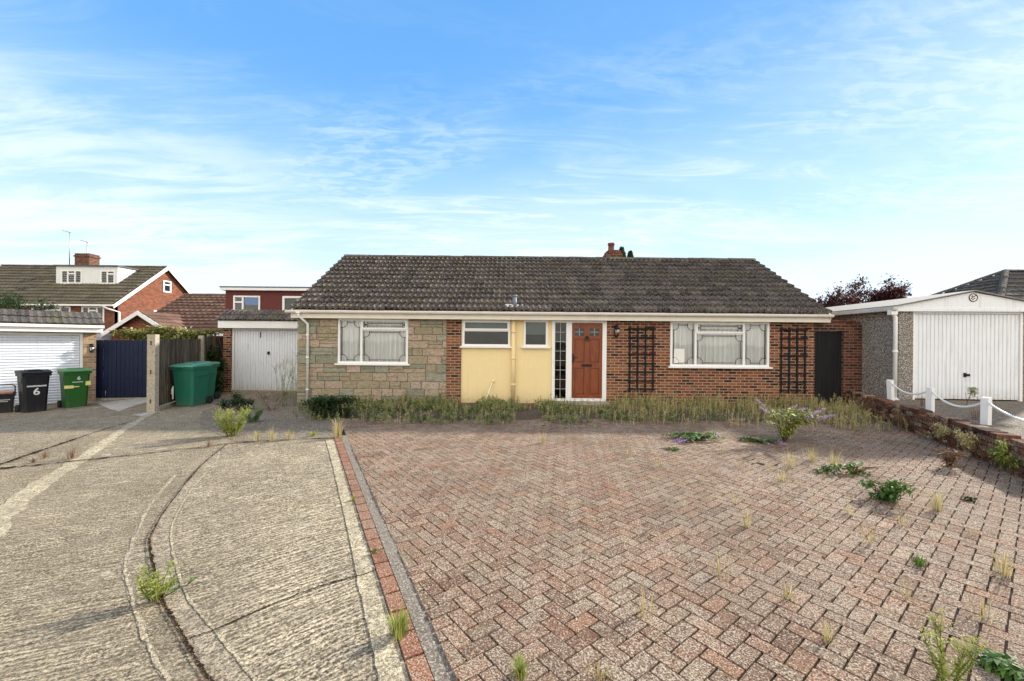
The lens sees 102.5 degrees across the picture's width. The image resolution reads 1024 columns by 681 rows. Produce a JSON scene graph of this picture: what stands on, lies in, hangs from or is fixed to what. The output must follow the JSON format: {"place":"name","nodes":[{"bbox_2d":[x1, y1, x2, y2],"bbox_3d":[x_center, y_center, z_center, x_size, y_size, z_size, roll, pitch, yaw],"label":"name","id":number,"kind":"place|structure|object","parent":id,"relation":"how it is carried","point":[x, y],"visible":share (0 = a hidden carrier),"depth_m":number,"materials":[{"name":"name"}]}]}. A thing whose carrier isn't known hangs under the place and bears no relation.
{"place":"outdoors","nodes":[
{"label":"outdoors","id":0,"kind":"place"},
{"bbox_2d":[0,391,410,680],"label":"driveway","id":1,"kind":"structure","parent":0,"point":[66,611],"depth_m":3.46,"materials":[{"name":"concrete"}]},
{"bbox_2d":[0,384,16,412],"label":"box","id":2,"kind":"object","parent":1,"relation":"on","point":[7,398],"visible":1,"depth_m":10.28,"materials":[{"name":"black plastic"}]},
{"bbox_2d":[14,369,52,412],"bbox_3d":[-12.143,1.275,10.426,0.675,1.079,0.530,1,0,28],"label":"wheelie bin","id":3,"kind":"object","parent":1,"relation":"on","point":[33,385],"visible":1,"depth_m":10.28,"materials":[{"name":"plastic"}]},
{"bbox_2d":[0,420,133,463],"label":"side joint","id":4,"kind":"object","parent":1,"relation":"on","point":[49,447],"visible":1,"depth_m":6.11,"materials":[{"name":"soil"}]},
{"bbox_2d":[65,445,82,458],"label":"dry tuft","id":5,"kind":"object","parent":1,"relation":"on","point":[72,453],"visible":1,"depth_m":5.72,"materials":[{"name":"beige plant"}]},
{"bbox_2d":[57,367,92,407],"bbox_3d":[-11.822,1.272,11.106,0.695,1.068,0.550,1,0,30],"label":"wheelie bin","id":6,"kind":"object","parent":1,"relation":"on","point":[75,383],"visible":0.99,"depth_m":10.96,"materials":[{"name":"plastic"}]},
{"bbox_2d":[0,409,161,537],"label":"pale band","id":7,"kind":"object","parent":1,"relation":"on","point":[14,504],"visible":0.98,"depth_m":4.71,"materials":[{"name":"concrete"}]},
{"bbox_2d":[146,334,158,411],"bbox_3d":[-8.297,0.770,9.500,0.190,1.820,0.110,1,0,0],"label":"concrete post","id":8,"kind":"object","parent":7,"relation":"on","point":[152,404],"visible":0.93,"depth_m":9.45,"materials":[{"name":"beige concrete"}]},
{"bbox_2d":[97,398,152,415],"bbox_3d":[-10.036,1.704,10.576,1.163,0.189,5.328,1,0,-42],"label":"gravel patch","id":9,"kind":"object","parent":1,"relation":"on","point":[118,405],"visible":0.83,"depth_m":11.21,"materials":[{"name":"grey gravel"}]},
{"bbox_2d":[121,475,176,680],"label":"margin","id":10,"kind":"object","parent":1,"relation":"on","point":[132,551],"visible":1,"depth_m":3.08,"materials":[{"name":"concrete"}]},
{"bbox_2d":[123,475,175,680],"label":"line","id":11,"kind":"object","parent":1,"relation":"on","point":[154,658],"visible":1,"depth_m":2.53,"materials":[{"name":"concrete"}]},
{"bbox_2d":[133,560,180,602],"bbox_3d":[-2.275,1.551,2.639,0.258,0.242,0.236,1,0,0],"label":"green shoot","id":12,"kind":"object","parent":1,"relation":"on","point":[154,586],"visible":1,"depth_m":2.62,"materials":[{"name":"green plant"}]},
{"bbox_2d":[0,437,333,468],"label":"joint","id":13,"kind":"object","parent":1,"relation":"on","point":[132,454],"visible":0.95,"depth_m":5.76,"materials":[{"name":"soil"}]},
{"bbox_2d":[168,363,212,405],"bbox_3d":[-8.129,1.103,10.432,0.620,1.058,0.755,1,0,3],"label":"wheelie bin","id":14,"kind":"object","parent":1,"relation":"on","point":[190,383],"visible":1,"depth_m":10.18,"materials":[{"name":"plastic"}]},
{"bbox_2d":[185,361,220,398],"bbox_3d":[-8.509,1.102,11.232,0.620,1.058,0.775,1,0,4],"label":"wheelie bin","id":15,"kind":"object","parent":1,"relation":"on","point":[211,382],"visible":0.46,"depth_m":11.31,"materials":[{"name":"plastic"}]},
{"bbox_2d":[199,391,341,440],"bbox_3d":[-5.628,1.647,9.823,3.016,0.001,7.632,0,0,-28],"label":"garage apron","id":16,"kind":"object","parent":1,"relation":"on","point":[285,418],"visible":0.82,"depth_m":8.27,"materials":[{"name":"grey concrete"}]},
{"bbox_2d":[213,404,251,436],"bbox_3d":[-4.818,1.381,7.102,0.634,0.538,0.567,1,0,0],"label":"tall weed","id":17,"kind":"object","parent":16,"relation":"on","point":[231,427],"visible":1,"depth_m":7.03,"materials":[{"name":"green plant"}]},
{"bbox_2d":[215,391,256,409],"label":"sow thistle","id":18,"kind":"object","parent":16,"relation":"on","point":[238,399],"visible":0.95,"depth_m":9.59,"materials":[{"name":"green plant"}]},
{"bbox_2d":[238,406,265,421],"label":"tall weed","id":19,"kind":"object","parent":16,"relation":"on","point":[255,418],"visible":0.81,"depth_m":8.28,"materials":[{"name":"green plant"}]},
{"bbox_2d":[256,391,286,410],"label":"tall weed","id":20,"kind":"object","parent":16,"relation":"on","point":[261,395],"visible":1,"depth_m":9.63,"materials":[{"name":"green plant"}]},
{"bbox_2d":[270,355,294,405],"bbox_3d":[-5.684,1.002,10.329,0.698,1.278,0.493,0,0,38],"label":"tall weed","id":21,"kind":"object","parent":16,"relation":"on","point":[282,397],"visible":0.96,"depth_m":10.36,"materials":[{"name":"green plant"}]},
{"bbox_2d":[287,349,302,405],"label":"tall weed","id":22,"kind":"object","parent":16,"relation":"on","point":[292,396],"visible":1,"depth_m":10.31,"materials":[{"name":"green plant"}]},
{"bbox_2d":[172,440,378,680],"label":"drive slab","id":23,"kind":"structure","parent":1,"relation":"on","point":[256,526],"depth_m":3.11,"materials":[{"name":"concrete"}]},
{"bbox_2d":[148,444,226,680],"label":"curved joint","id":24,"kind":"object","parent":23,"relation":"on","point":[151,556],"visible":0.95,"depth_m":2.55,"materials":[{"name":"soil"}]},
{"bbox_2d":[143,444,229,680],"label":"joint debris","id":25,"kind":"object","parent":24,"relation":"on","point":[180,617],"visible":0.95,"depth_m":2.38,"materials":[{"name":"brown soil"}]},
{"bbox_2d":[150,446,252,680],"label":"slab margin","id":26,"kind":"object","parent":23,"relation":"on","point":[220,658],"visible":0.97,"depth_m":2.53,"materials":[{"name":"concrete"}]},
{"bbox_2d":[164,575,197,592],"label":"sprawling shoot","id":27,"kind":"object","parent":26,"relation":"on","point":[190,579],"visible":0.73,"depth_m":2.81,"materials":[{"name":"green plant"}]},
{"bbox_2d":[170,451,257,680],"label":"line","id":28,"kind":"object","parent":23,"relation":"on","point":[230,649],"visible":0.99,"depth_m":2.61,"materials":[{"name":"concrete"}]},
{"bbox_2d":[189,569,375,637],"bbox_3d":[-1.401,1.676,2.702,1.136,0.001,0.075,0,0,-41],"label":"cross joint","id":29,"kind":"object","parent":23,"relation":"on","point":[276,602],"visible":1,"depth_m":2.62,"materials":[{"name":"concrete"}]},
{"bbox_2d":[327,440,409,680],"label":"strip margin","id":30,"kind":"object","parent":1,"relation":"on","point":[391,663],"visible":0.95,"depth_m":2.74,"materials":[{"name":"concrete"}]},
{"bbox_2d":[326,439,382,680],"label":"margin line","id":31,"kind":"object","parent":30,"relation":"on","point":[369,625],"visible":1,"depth_m":2.73,"materials":[{"name":"concrete"}]},
{"bbox_2d":[334,437,433,680],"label":"edging strip","id":32,"kind":"object","parent":1,"relation":"on","point":[418,668],"visible":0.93,"depth_m":2.86,"materials":[{"name":"red brick"}]},
{"bbox_2d":[331,417,346,437],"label":"grass tuft","id":33,"kind":"object","parent":32,"relation":"on","point":[337,433],"visible":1,"depth_m":6.99,"materials":[{"name":"plant"}]},
{"bbox_2d":[381,606,415,640],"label":"grass tuft","id":34,"kind":"object","parent":32,"relation":"on","point":[399,626],"visible":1,"depth_m":2.35,"materials":[{"name":"green plant"}]},
{"bbox_2d":[0,0,1023,301],"label":"sky","id":35,"kind":"structure","parent":0,"point":[821,143],"materials":[{"name":"blue"}]},
{"bbox_2d":[306,383,905,431],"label":"dry grass","id":36,"kind":"structure","parent":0,"point":[839,407],"depth_m":9.66,"materials":[{"name":"plant"}]},
{"bbox_2d":[292,390,908,430],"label":"green weeds","id":37,"kind":"object","parent":36,"relation":"on","point":[427,403],"visible":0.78,"depth_m":9.37,"materials":[{"name":"green plant"}]},
{"bbox_2d":[338,417,1023,680],"bbox_3d":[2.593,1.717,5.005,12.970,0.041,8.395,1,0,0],"label":"block paving","id":38,"kind":"structure","parent":0,"point":[559,458],"depth_m":3.38,"materials":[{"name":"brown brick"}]},
{"bbox_2d":[341,435,455,680],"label":"edging haunch","id":39,"kind":"object","parent":38,"relation":"on","point":[441,670],"visible":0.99,"depth_m":2.77,"materials":[{"name":"grey concrete"}]},
{"bbox_2d":[509,646,531,680],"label":"grass tuft","id":40,"kind":"object","parent":38,"relation":"on","point":[520,665],"visible":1,"depth_m":2.06,"materials":[{"name":"green plant"}]},
{"bbox_2d":[586,661,614,680],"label":"grass tuft","id":41,"kind":"object","parent":38,"relation":"on","point":[602,672],"visible":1,"depth_m":2.07,"materials":[{"name":"plant"}]},
{"bbox_2d":[629,579,657,621],"bbox_3d":[0.799,1.594,2.530,0.213,0.203,0.259,0,0,11],"label":"paving wisp","id":42,"kind":"object","parent":38,"relation":"on","point":[642,598],"visible":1,"depth_m":2.54,"materials":[{"name":"plant"}]},
{"bbox_2d":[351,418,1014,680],"bbox_3d":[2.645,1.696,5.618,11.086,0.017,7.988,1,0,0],"label":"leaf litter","id":43,"kind":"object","parent":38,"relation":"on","point":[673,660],"visible":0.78,"depth_m":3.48,"materials":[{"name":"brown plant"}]},
{"bbox_2d":[358,420,1022,680],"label":"moss tufts","id":44,"kind":"object","parent":38,"relation":"on","point":[727,525],"visible":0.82,"depth_m":4.04,"materials":[{"name":"green plant"}]},
{"bbox_2d":[662,431,724,442],"bbox_3d":[3.168,1.652,7.125,1.150,0.161,0.716,1,0,0],"label":"buddleia","id":45,"kind":"object","parent":38,"relation":"on","point":[690,435],"visible":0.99,"depth_m":7.03,"materials":[{"name":"green plant"}]},
{"bbox_2d":[709,548,731,579],"bbox_3d":[1.496,1.601,2.968,0.210,0.199,0.255,0,0,3],"label":"paving wisp","id":46,"kind":"object","parent":38,"relation":"on","point":[718,563],"visible":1,"depth_m":2.97,"materials":[{"name":"plant"}]},
{"bbox_2d":[738,436,787,445],"bbox_3d":[4.193,1.704,6.920,0.770,0.135,0.296,1,0,24],"label":"buddleia","id":47,"kind":"object","parent":38,"relation":"on","point":[760,440],"visible":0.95,"depth_m":6.91,"materials":[{"name":"green plant"}]},
{"bbox_2d":[778,449,802,467],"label":"grass tuft","id":48,"kind":"object","parent":38,"relation":"on","point":[789,463],"visible":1,"depth_m":5.60,"materials":[{"name":"plant"}]},
{"bbox_2d":[757,399,834,441],"bbox_3d":[4.715,1.378,7.009,1.226,0.715,0.803,1,0,0],"label":"buddleia","id":49,"kind":"object","parent":38,"relation":"on","point":[788,430],"visible":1,"depth_m":6.93,"materials":[{"name":"green plant"}]},
{"bbox_2d":[805,447,822,461],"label":"grass tuft","id":50,"kind":"object","parent":38,"relation":"on","point":[810,457],"visible":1,"depth_m":5.88,"materials":[{"name":"plant"}]},
{"bbox_2d":[815,618,834,643],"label":"grass tuft","id":51,"kind":"object","parent":38,"relation":"on","point":[825,634],"visible":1,"depth_m":2.34,"materials":[{"name":"plant"}]},
{"bbox_2d":[825,449,843,465],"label":"grass tuft","id":52,"kind":"object","parent":38,"relation":"on","point":[833,462],"visible":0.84,"depth_m":5.60,"materials":[{"name":"plant"}]},
{"bbox_2d":[813,461,893,475],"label":"leafy weed","id":53,"kind":"object","parent":38,"relation":"on","point":[850,467],"visible":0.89,"depth_m":5.32,"materials":[{"name":"green plant"}]},
{"bbox_2d":[860,523,887,544],"bbox_3d":[3.046,1.616,3.475,0.207,0.197,0.252,1,0,33],"label":"paving wisp","id":54,"kind":"object","parent":38,"relation":"on","point":[871,539],"visible":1,"depth_m":3.47,"materials":[{"name":"plant"}]},
{"bbox_2d":[857,474,921,506],"bbox_3d":[4.090,1.610,4.417,0.618,0.313,0.456,1,0,0],"label":"leafy weed","id":55,"kind":"object","parent":38,"relation":"on","point":[888,492],"visible":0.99,"depth_m":4.38,"materials":[{"name":"green plant"}]},
{"bbox_2d":[909,554,930,567],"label":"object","id":56,"kind":"object","parent":38,"relation":"on","point":[918,562],"visible":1,"depth_m":3.13,"materials":[{"name":"green plant"}]},
{"bbox_2d":[925,488,948,510],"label":"grass tuft","id":57,"kind":"object","parent":38,"relation":"on","point":[935,506],"visible":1,"depth_m":4.17,"materials":[{"name":"plant"}]},
{"bbox_2d":[931,445,969,468],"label":"dock plant","id":58,"kind":"object","parent":38,"relation":"on","point":[951,458],"visible":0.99,"depth_m":5.62,"materials":[{"name":"brown plant"}]},
{"bbox_2d":[918,607,996,680],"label":"goldenrod","id":59,"kind":"object","parent":38,"relation":"on","point":[942,671],"visible":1,"depth_m":2.02,"materials":[{"name":"green plant"}]},
{"bbox_2d":[956,588,1007,625],"bbox_3d":[2.909,1.617,2.533,0.203,0.193,0.246,1,0,-21],"label":"paving wisp","id":60,"kind":"object","parent":38,"relation":"on","point":[983,608],"visible":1,"depth_m":2.54,"materials":[{"name":"plant"}]},
{"bbox_2d":[966,648,1023,680],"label":"leafy weed","id":61,"kind":"object","parent":38,"relation":"on","point":[1004,666],"visible":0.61,"depth_m":2.11,"materials":[{"name":"green plant"}]},
{"bbox_2d":[980,548,1016,577],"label":"grass tuft","id":62,"kind":"object","parent":38,"relation":"on","point":[1004,570],"visible":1,"depth_m":3.01,"materials":[{"name":"plant"}]},
{"bbox_2d":[875,396,1023,439],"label":"raised drive","id":63,"kind":"structure","parent":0,"point":[1001,421],"depth_m":8.29,"materials":[{"name":"concrete"}]},
{"bbox_2d":[813,320,861,404],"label":"gate wall","id":64,"kind":"structure","parent":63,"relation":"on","point":[851,363],"depth_m":11.03,"materials":[{"name":"brick"}]},
{"bbox_2d":[814,331,841,404],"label":"side gate","id":65,"kind":"structure","parent":64,"relation":"attached to","point":[828,348],"depth_m":11.09,"materials":[{"name":"black paint"}]},
{"bbox_2d":[886,380,894,400],"bbox_3d":[8.853,1.168,9.616,0.100,0.500,0.100,-4,1,-15],"label":"chain post","id":66,"kind":"object","parent":63,"relation":"on","point":[890,391],"visible":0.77,"depth_m":9.58,"materials":[{"name":"white paint"}]},
{"bbox_2d":[825,290,1023,401],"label":"concrete garage","id":67,"kind":"structure","parent":63,"relation":"on","point":[950,345],"depth_m":9.86,"materials":[{"name":"white concrete"}]},
{"bbox_2d":[915,314,1018,399],"bbox_3d":[10.864,0.389,9.815,2.324,2.032,0.112,1,0,4],"label":"garage door","id":68,"kind":"structure","parent":67,"relation":"in","point":[954,352],"depth_m":9.84,"materials":[{"name":"white metal"}]},
{"bbox_2d":[925,386,934,411],"bbox_3d":[8.270,1.162,8.130,0.100,0.500,0.100,0,0,-15],"label":"chain post","id":69,"kind":"object","parent":63,"relation":"on","point":[929,400],"visible":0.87,"depth_m":8.09,"materials":[{"name":"white paint"}]},
{"bbox_2d":[932,391,979,407],"bbox_3d":[8.096,1.086,7.500,0.037,0.253,1.330,1,0,16],"label":"post chain","id":70,"kind":"object","parent":69,"relation":"hanging from","point":[960,406],"visible":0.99,"depth_m":7.47,"materials":[{"name":"white plastic"}]},
{"bbox_2d":[949,386,978,406],"bbox_3d":[9.561,1.199,8.698,0.605,0.451,0.181,1,0,0],"label":"seed plume","id":71,"kind":"object","parent":63,"relation":"on","point":[972,391],"visible":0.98,"depth_m":8.70,"materials":[{"name":"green plant"}]},
{"bbox_2d":[980,397,991,424],"bbox_3d":[7.924,1.179,6.871,0.100,0.460,0.100,2,0,-15],"label":"chain post","id":72,"kind":"object","parent":63,"relation":"on","point":[985,413],"visible":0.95,"depth_m":6.84,"materials":[{"name":"white paint"}]},
{"bbox_2d":[988,402,1023,421],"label":"post chain","id":73,"kind":"object","parent":72,"relation":"hanging from","point":[998,409],"visible":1,"depth_m":6.46,"materials":[{"name":"white plastic"}]},
{"bbox_3d":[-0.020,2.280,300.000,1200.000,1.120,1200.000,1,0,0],"label":"ground","id":74,"kind":"structure","parent":0,"visible":0},
{"bbox_2d":[0,288,63,310],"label":"young tree","id":75,"kind":"object","parent":74,"relation":"on","point":[8,303],"visible":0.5,"depth_m":15.60,"materials":[{"name":"green plant"}]},
{"bbox_2d":[0,308,104,406],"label":"side garage","id":76,"kind":"structure","parent":74,"relation":"on","point":[53,341],"depth_m":11.52,"materials":[{"name":"metal"}]},
{"bbox_2d":[96,340,146,399],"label":"garden gate","id":77,"kind":"structure","parent":76,"relation":"attached to","point":[121,368],"depth_m":12.55,"materials":[{"name":"blue paint"}]},
{"bbox_2d":[0,253,190,333],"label":"dormer house","id":78,"kind":"structure","parent":74,"relation":"on","point":[111,294],"depth_m":32.60,"materials":[{"name":"brown tile"}]},
{"bbox_2d":[32,306,70,311],"bbox_3d":[-34.289,-1.964,30.609,2.888,1.230,0.082,1,0,0],"label":"window","id":79,"kind":"structure","parent":78,"relation":"in","point":[66,308],"depth_m":30.57,"materials":[{"name":"white plastic"}]},
{"bbox_2d":[81,306,104,322],"bbox_3d":[-31.183,-1.950,30.578,1.809,1.205,0.145,1,0,0],"label":"window","id":80,"kind":"structure","parent":78,"relation":"in","point":[93,309],"depth_m":30.57,"materials":[{"name":"white plastic"}]},
{"bbox_2d":[163,280,170,292],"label":"window","id":81,"kind":"structure","parent":78,"relation":"in","point":[166,284],"depth_m":35.20,"materials":[{"name":"white plastic"}]},
{"bbox_2d":[96,293,225,351],"bbox_3d":[-17.897,-0.380,23.500,9.200,4.848,9.600,1,0,0],"label":"bungalow","id":82,"kind":"object","parent":74,"relation":"on","point":[195,311],"visible":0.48,"depth_m":21.61,"materials":[{"name":"brown tile"}]},
{"bbox_2d":[109,324,222,339],"bbox_3d":[-11.616,0.615,13.944,3.963,2.374,1.149,1,0,0],"label":"climbing hedge","id":83,"kind":"object","parent":74,"relation":"on","point":[167,332],"visible":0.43,"depth_m":13.75,"materials":[{"name":"green plant"}]},
{"bbox_2d":[159,335,222,409],"bbox_3d":[-9.223,0.774,12.184,0.130,1.850,5.232,0,0,-19],"label":"board fence","id":84,"kind":"object","parent":74,"relation":"on","point":[175,351],"visible":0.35,"depth_m":10.51,"materials":[{"name":"brown wood"}]},
{"bbox_2d":[199,331,227,393],"bbox_3d":[-9.216,0.720,12.559,0.882,2.002,1.332,0,0,-36],"label":"ivy bush","id":85,"kind":"object","parent":74,"relation":"on","point":[212,354],"visible":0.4,"depth_m":12.72,"materials":[{"name":"green plant"}]},
{"bbox_2d":[216,309,298,392],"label":"attached garage","id":86,"kind":"structure","parent":74,"relation":"on","point":[256,343],"depth_m":13.25,"materials":[{"name":"brick"}]},
{"bbox_2d":[235,330,298,389],"bbox_3d":[-7.836,0.661,13.224,2.204,1.962,0.112,1,0,0],"label":"garage door","id":87,"kind":"structure","parent":86,"relation":"in","point":[254,355],"depth_m":13.25,"materials":[{"name":"white metal"}]},
{"bbox_2d":[219,286,310,310],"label":"flat roofed house","id":88,"kind":"structure","parent":74,"relation":"on","point":[260,297],"depth_m":18.40,"materials":[{"name":"brick"}]},
{"bbox_2d":[233,296,259,309],"bbox_3d":[-11.863,-1.629,18.419,1.195,0.750,0.102,1,0,0],"label":"window","id":89,"kind":"structure","parent":88,"relation":"in","point":[248,300],"depth_m":18.42,"materials":[{"name":"white plastic"}]},
{"bbox_2d":[282,296,301,309],"bbox_3d":[-9.629,-1.484,18.409,1.277,1.000,0.082,1,0,0],"label":"window","id":90,"kind":"structure","parent":88,"relation":"in","point":[283,297],"depth_m":18.37,"materials":[{"name":"white plastic"}]},
{"bbox_2d":[293,393,363,419],"bbox_3d":[-3.916,1.422,8.862,1.517,0.612,0.923,1,0,0],"label":"bramble","id":91,"kind":"object","parent":74,"relation":"on","point":[325,403],"visible":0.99,"depth_m":8.78,"materials":[{"name":"green plant"}]},
{"bbox_2d":[285,242,834,405],"bbox_3d":[1.238,-0.849,14.170,14.300,5.320,6.980,1,0,0],"label":"bungalow","id":92,"kind":"object","parent":74,"relation":"on","point":[531,329],"visible":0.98,"depth_m":11.03,"materials":[{"name":"stone"}]},
{"bbox_2d":[334,318,409,365],"bbox_3d":[-3.720,0.040,11.045,2.000,1.245,0.220,1,0,0],"label":"window","id":93,"kind":"structure","parent":92,"relation":"in","point":[384,342],"depth_m":11.08,"materials":[{"name":"white plastic"}]},
{"bbox_2d":[460,320,511,347],"bbox_3d":[-0.688,-0.179,11.036,1.400,0.755,0.187,1,0,0],"label":"window","id":94,"kind":"structure","parent":92,"relation":"in","point":[471,325],"depth_m":11.01,"materials":[{"name":"white plastic"}]},
{"bbox_2d":[521,320,549,348],"bbox_3d":[0.636,-0.167,11.036,0.770,0.755,0.187,1,0,0],"label":"window","id":95,"kind":"structure","parent":92,"relation":"in","point":[531,327],"depth_m":11.12,"materials":[{"name":"white plastic"}]},
{"bbox_2d":[571,323,602,397],"bbox_3d":[2.005,0.538,11.001,0.820,2.020,0.119,1,0,0],"label":"door","id":96,"kind":"structure","parent":92,"relation":"in","point":[586,337],"depth_m":11.02,"materials":[{"name":"brown wood"}]},
{"bbox_2d":[627,326,655,391],"bbox_3d":[3.456,0.490,10.968,0.740,1.760,0.040,1,0,0],"label":"trellis","id":97,"kind":"object","parent":92,"relation":"attached to","point":[644,363],"visible":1,"depth_m":10.97,"materials":[{"name":"black wood"}]},
{"bbox_2d":[668,321,772,368],"bbox_3d":[5.549,0.121,11.020,2.760,1.245,0.220,1,0,0],"label":"window","id":98,"kind":"structure","parent":92,"relation":"in","point":[723,345],"depth_m":11.06,"materials":[{"name":"white plastic"}]},
{"bbox_2d":[674,349,683,362],"bbox_3d":[4.477,0.414,11.010,0.280,0.390,0.004,1,0,0],"label":"notice","id":99,"kind":"object","parent":98,"relation":"attached to","point":[679,354],"visible":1,"depth_m":11.01,"materials":[{"name":"paper"}]},
{"bbox_2d":[779,327,807,392],"bbox_3d":[7.511,0.526,10.968,0.750,1.760,0.040,1,0,0],"label":"trellis","id":100,"kind":"object","parent":92,"relation":"attached to","point":[796,364],"visible":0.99,"depth_m":10.97,"materials":[{"name":"black wood"}]},
{"bbox_2d":[815,273,912,306],"bbox_3d":[16.657,-0.504,19.391,5.343,5.603,3.863,1,0,0],"label":"copper tree","id":101,"kind":"object","parent":74,"relation":"on","point":[887,292],"visible":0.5,"depth_m":18.94,"materials":[{"name":"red plant"}]},
{"bbox_2d":[846,390,1023,478],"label":"retaining wall","id":102,"kind":"structure","parent":74,"relation":"on","point":[924,421],"depth_m":6.91,"materials":[{"name":"brick"}]},
{"bbox_2d":[855,397,881,418],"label":"wall creeper","id":103,"kind":"object","parent":102,"relation":"on","point":[865,404],"depth_m":9.52,"materials":[{"name":"green plant"}]},
{"bbox_2d":[890,409,919,432],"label":"wall creeper","id":104,"kind":"object","parent":102,"relation":"on","point":[899,416],"depth_m":8.03,"materials":[{"name":"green plant"}]},
{"bbox_2d":[923,417,957,447],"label":"wall creeper","id":105,"kind":"object","parent":102,"relation":"on","point":[940,432],"depth_m":6.89,"materials":[{"name":"plant"}]},
{"bbox_2d":[953,422,992,461],"bbox_3d":[6.912,1.506,6.164,0.340,0.472,0.874,1,0,26],"label":"wall creeper","id":106,"kind":"object","parent":102,"relation":"on","point":[968,440],"depth_m":6.15,"materials":[{"name":"plant"}]},
{"bbox_2d":[982,433,1022,474],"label":"wall creeper","id":107,"kind":"object","parent":102,"relation":"on","point":[1001,457],"depth_m":5.46,"materials":[{"name":"green plant"}]},
{"bbox_2d":[932,269,1023,298],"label":"hipped bungalow","id":108,"kind":"object","parent":74,"relation":"on","point":[1008,282],"visible":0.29,"depth_m":16.41,"materials":[{"name":"tile"}]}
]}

